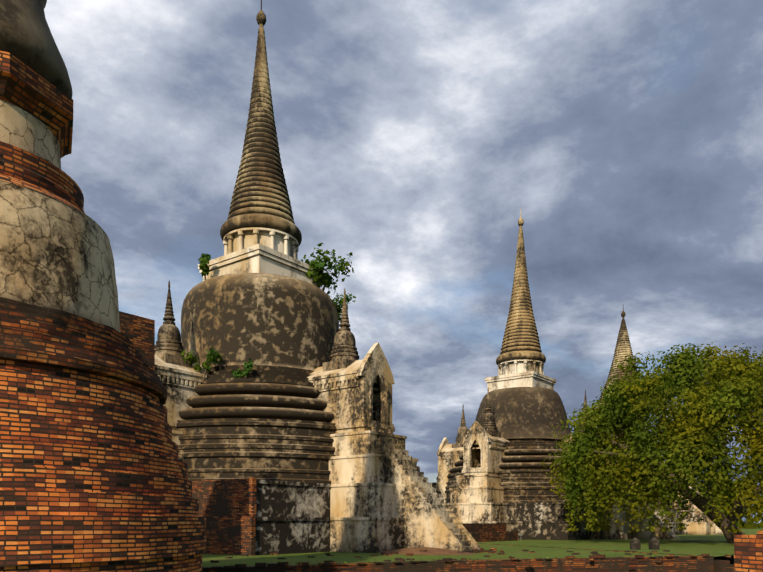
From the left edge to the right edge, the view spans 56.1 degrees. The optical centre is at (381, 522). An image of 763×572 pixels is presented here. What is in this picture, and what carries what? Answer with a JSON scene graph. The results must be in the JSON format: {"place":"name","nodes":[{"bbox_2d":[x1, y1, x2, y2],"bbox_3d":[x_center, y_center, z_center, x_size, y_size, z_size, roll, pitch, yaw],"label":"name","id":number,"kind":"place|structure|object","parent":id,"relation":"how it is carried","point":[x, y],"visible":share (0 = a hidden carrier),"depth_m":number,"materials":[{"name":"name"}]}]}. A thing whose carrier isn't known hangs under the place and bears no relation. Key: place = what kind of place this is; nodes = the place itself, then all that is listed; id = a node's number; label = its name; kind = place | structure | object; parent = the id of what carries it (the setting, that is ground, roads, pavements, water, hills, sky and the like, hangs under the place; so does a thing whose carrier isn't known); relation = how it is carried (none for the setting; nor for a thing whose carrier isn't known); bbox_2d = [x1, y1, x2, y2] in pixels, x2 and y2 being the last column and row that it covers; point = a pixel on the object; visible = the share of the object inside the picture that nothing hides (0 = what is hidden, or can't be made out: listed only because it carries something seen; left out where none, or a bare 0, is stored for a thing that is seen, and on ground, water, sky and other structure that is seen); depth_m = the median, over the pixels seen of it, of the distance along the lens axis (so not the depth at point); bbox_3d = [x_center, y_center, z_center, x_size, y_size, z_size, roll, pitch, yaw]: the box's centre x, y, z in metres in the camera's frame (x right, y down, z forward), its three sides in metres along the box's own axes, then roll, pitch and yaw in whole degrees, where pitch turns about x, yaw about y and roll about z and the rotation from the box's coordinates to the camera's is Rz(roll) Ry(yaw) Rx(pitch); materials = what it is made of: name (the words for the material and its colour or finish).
{"place":"outdoors","nodes":[
{"label":"outdoors","id":0,"kind":"place"},
{"bbox_2d":[119,311,154,371],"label":"tall brick wall","id":1,"kind":"structure","parent":0,"point":[138,332],"depth_m":24.14,"materials":[{"name":"brown brick"}]},
{"bbox_2d":[44,0,762,522],"label":"sky","id":2,"kind":"structure","parent":0,"point":[414,137],"materials":[{"name":"grey"}]},
{"bbox_2d":[201,543,713,571],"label":"terrace wall","id":3,"kind":"structure","parent":0,"point":[699,563],"depth_m":25.70,"materials":[{"name":"brown brick"}]},
{"bbox_2d":[202,527,762,566],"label":"terrace top","id":4,"kind":"structure","parent":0,"point":[711,545],"depth_m":32.55,"materials":[{"name":"green plant"}]},
{"bbox_2d":[155,342,480,552],"bbox_3d":[-6.817,-3.808,40.587,21.484,10.300,19.796,0,0,80],"label":"stupa porch","id":5,"kind":"object","parent":4,"relation":"on","point":[384,496],"visible":0.38,"depth_m":34.05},
{"bbox_2d":[155,280,358,371],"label":"small stupas","id":6,"kind":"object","parent":5,"relation":"on","point":[169,347],"visible":0.54,"depth_m":35.63,"materials":[{"name":"brown stone"}]},
{"bbox_2d":[255,479,440,554],"bbox_3d":[-6.817,-0.259,40.587,15.940,3.201,15.940,0,0,37],"label":"stupa base","id":7,"kind":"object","parent":4,"relation":"on","point":[292,517],"depth_m":31.79,"materials":[{"name":"grey stone"}]},
{"bbox_2d":[176,365,336,483],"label":"stupa ring tiers","id":8,"kind":"object","parent":7,"relation":"on","point":[264,422],"visible":0.48,"depth_m":34.34,"materials":[{"name":"stone"}]},
{"bbox_2d":[181,273,338,370],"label":"stupa dome","id":9,"kind":"structure","parent":8,"relation":"on","point":[262,319],"depth_m":36.67,"materials":[{"name":"stone"}]},
{"bbox_2d":[198,227,318,287],"bbox_3d":[-6.817,-14.458,40.587,4.960,2.900,4.960,0,0,37],"label":"harmika","id":10,"kind":"object","parent":9,"relation":"on","point":[259,250],"visible":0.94,"depth_m":38.83,"materials":[{"name":"beige stone"}]},
{"bbox_2d":[220,0,301,245],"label":"stupa spire","id":11,"kind":"structure","parent":10,"relation":"on","point":[260,197],"depth_m":39.57,"materials":[{"name":"brown stone"}]},
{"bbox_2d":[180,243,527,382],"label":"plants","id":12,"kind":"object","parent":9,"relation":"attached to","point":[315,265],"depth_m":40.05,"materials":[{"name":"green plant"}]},
{"bbox_2d":[192,478,517,555],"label":"brick ruins","id":13,"kind":"object","parent":4,"relation":"on","point":[227,508],"visible":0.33,"depth_m":30.85,"materials":[{"name":"brown brick"}]},
{"bbox_2d":[379,547,475,554],"bbox_3d":[1.900,1.204,31.903,5.100,0.265,3.400,0,0,37],"label":"earth mound","id":14,"kind":"object","parent":4,"relation":"on","point":[429,551],"visible":0.85,"depth_m":30.84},
{"bbox_2d":[230,554,696,565],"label":"bricks","id":15,"kind":"object","parent":4,"relation":"on","point":[488,559],"visible":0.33,"depth_m":25.72,"materials":[{"name":"brown brick"}]},
{"bbox_2d":[202,548,730,568],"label":"loose bricks","id":16,"kind":"object","parent":4,"relation":"on","point":[595,554],"visible":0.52,"depth_m":26.15,"materials":[{"name":"brown brick"}]},
{"bbox_2d":[507,502,591,539],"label":"stupa base","id":17,"kind":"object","parent":4,"relation":"on","point":[538,521],"depth_m":57.14,"materials":[{"name":"grey stone"}]},
{"bbox_2d":[445,438,583,502],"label":"stupa ring tiers","id":18,"kind":"object","parent":17,"relation":"on","point":[521,473],"visible":0.31,"depth_m":60.07,"materials":[{"name":"stone"}]},
{"bbox_2d":[475,387,571,439],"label":"stupa dome","id":19,"kind":"structure","parent":18,"relation":"on","point":[527,412],"depth_m":62.67,"materials":[{"name":"stone"}]},
{"bbox_2d":[485,359,555,392],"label":"harmika","id":20,"kind":"object","parent":19,"relation":"on","point":[515,373],"visible":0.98,"depth_m":64.72,"materials":[{"name":"white stone"}]},
{"bbox_2d":[496,209,545,364],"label":"stupa spire","id":21,"kind":"structure","parent":20,"relation":"on","point":[521,341],"depth_m":65.40,"materials":[{"name":"beige stone"}]},
{"bbox_2d":[432,421,678,539],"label":"stupa porch","id":22,"kind":"object","parent":4,"relation":"on","point":[476,495],"visible":0.31,"depth_m":59.18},
{"bbox_2d":[630,538,659,549],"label":"stones","id":23,"kind":"object","parent":4,"relation":"on","point":[635,543],"visible":1,"depth_m":35.96,"materials":[{"name":"grey stone"}]},
{"bbox_2d":[539,342,762,542],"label":"tree","id":24,"kind":"object","parent":4,"relation":"on","point":[697,426],"depth_m":44.77,"materials":[{"name":"green plant"}]},
{"bbox_2d":[664,456,744,534],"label":"staircase wall","id":25,"kind":"structure","parent":4,"relation":"on","point":[702,527],"depth_m":82.89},
{"bbox_2d":[452,388,586,447],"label":"small spires","id":26,"kind":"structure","parent":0,"point":[488,423],"depth_m":61.35,"materials":[{"name":"grey stone"}]},
{"bbox_2d":[594,307,651,412],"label":"stupa spire","id":27,"kind":"structure","parent":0,"point":[623,345],"depth_m":89.67,"materials":[{"name":"beige stone"}]},
{"bbox_2d":[623,480,675,509],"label":"chedi drum","id":28,"kind":"object","parent":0,"point":[659,503],"depth_m":83.86,"materials":[{"name":"grey stone"}]},
{"bbox_2d":[654,510,682,534],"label":"staircase wall","id":29,"kind":"structure","parent":0,"point":[674,530],"depth_m":81.00,"materials":[{"name":"grey stone"}]},
{"bbox_2d":[714,560,733,571],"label":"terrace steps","id":30,"kind":"structure","parent":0,"point":[723,566],"depth_m":28.46,"materials":[{"name":"brick"}]},
{"bbox_2d":[714,555,733,563],"bbox_3d":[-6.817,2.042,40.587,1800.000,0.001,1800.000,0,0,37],"label":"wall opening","id":31,"kind":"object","parent":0,"point":[731,559],"depth_m":41.15,"materials":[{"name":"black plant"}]},
{"bbox_2d":[0,359,205,571],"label":"brick base","id":32,"kind":"object","parent":31,"relation":"on","point":[93,472],"visible":1,"depth_m":11.21,"materials":[{"name":"orange brick"}]},
{"bbox_2d":[0,297,166,404],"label":"brick ledge","id":33,"kind":"object","parent":32,"relation":"on","point":[35,334],"visible":0.52,"depth_m":11.70,"materials":[{"name":"brown brick"}]},
{"bbox_2d":[0,179,119,331],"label":"drum","id":34,"kind":"object","parent":33,"relation":"on","point":[56,254],"visible":0.67,"depth_m":12.19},
{"bbox_2d":[0,51,103,230],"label":"brick bands","id":35,"kind":"object","parent":34,"relation":"on","point":[26,88],"visible":0.5,"depth_m":12.76,"materials":[{"name":"brown brick"}]},
{"bbox_2d":[0,99,60,168],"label":"plastered drum band","id":36,"kind":"object","parent":35,"relation":"on","point":[24,130],"visible":0.33,"depth_m":12.88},
{"bbox_2d":[0,0,72,98],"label":"chedi top","id":37,"kind":"object","parent":35,"relation":"on","point":[26,38],"visible":0.5,"depth_m":12.89,"materials":[{"name":"grey stone"}]},
{"bbox_2d":[716,477,762,528],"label":"trees","id":38,"kind":"object","parent":31,"relation":"on","point":[740,525],"depth_m":169.43,"materials":[{"name":"green plant"}]},
{"bbox_2d":[734,531,762,571],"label":"brick stub","id":39,"kind":"object","parent":31,"relation":"on","point":[748,553],"visible":1,"depth_m":13.06,"materials":[{"name":"orange brick"}]}
]}

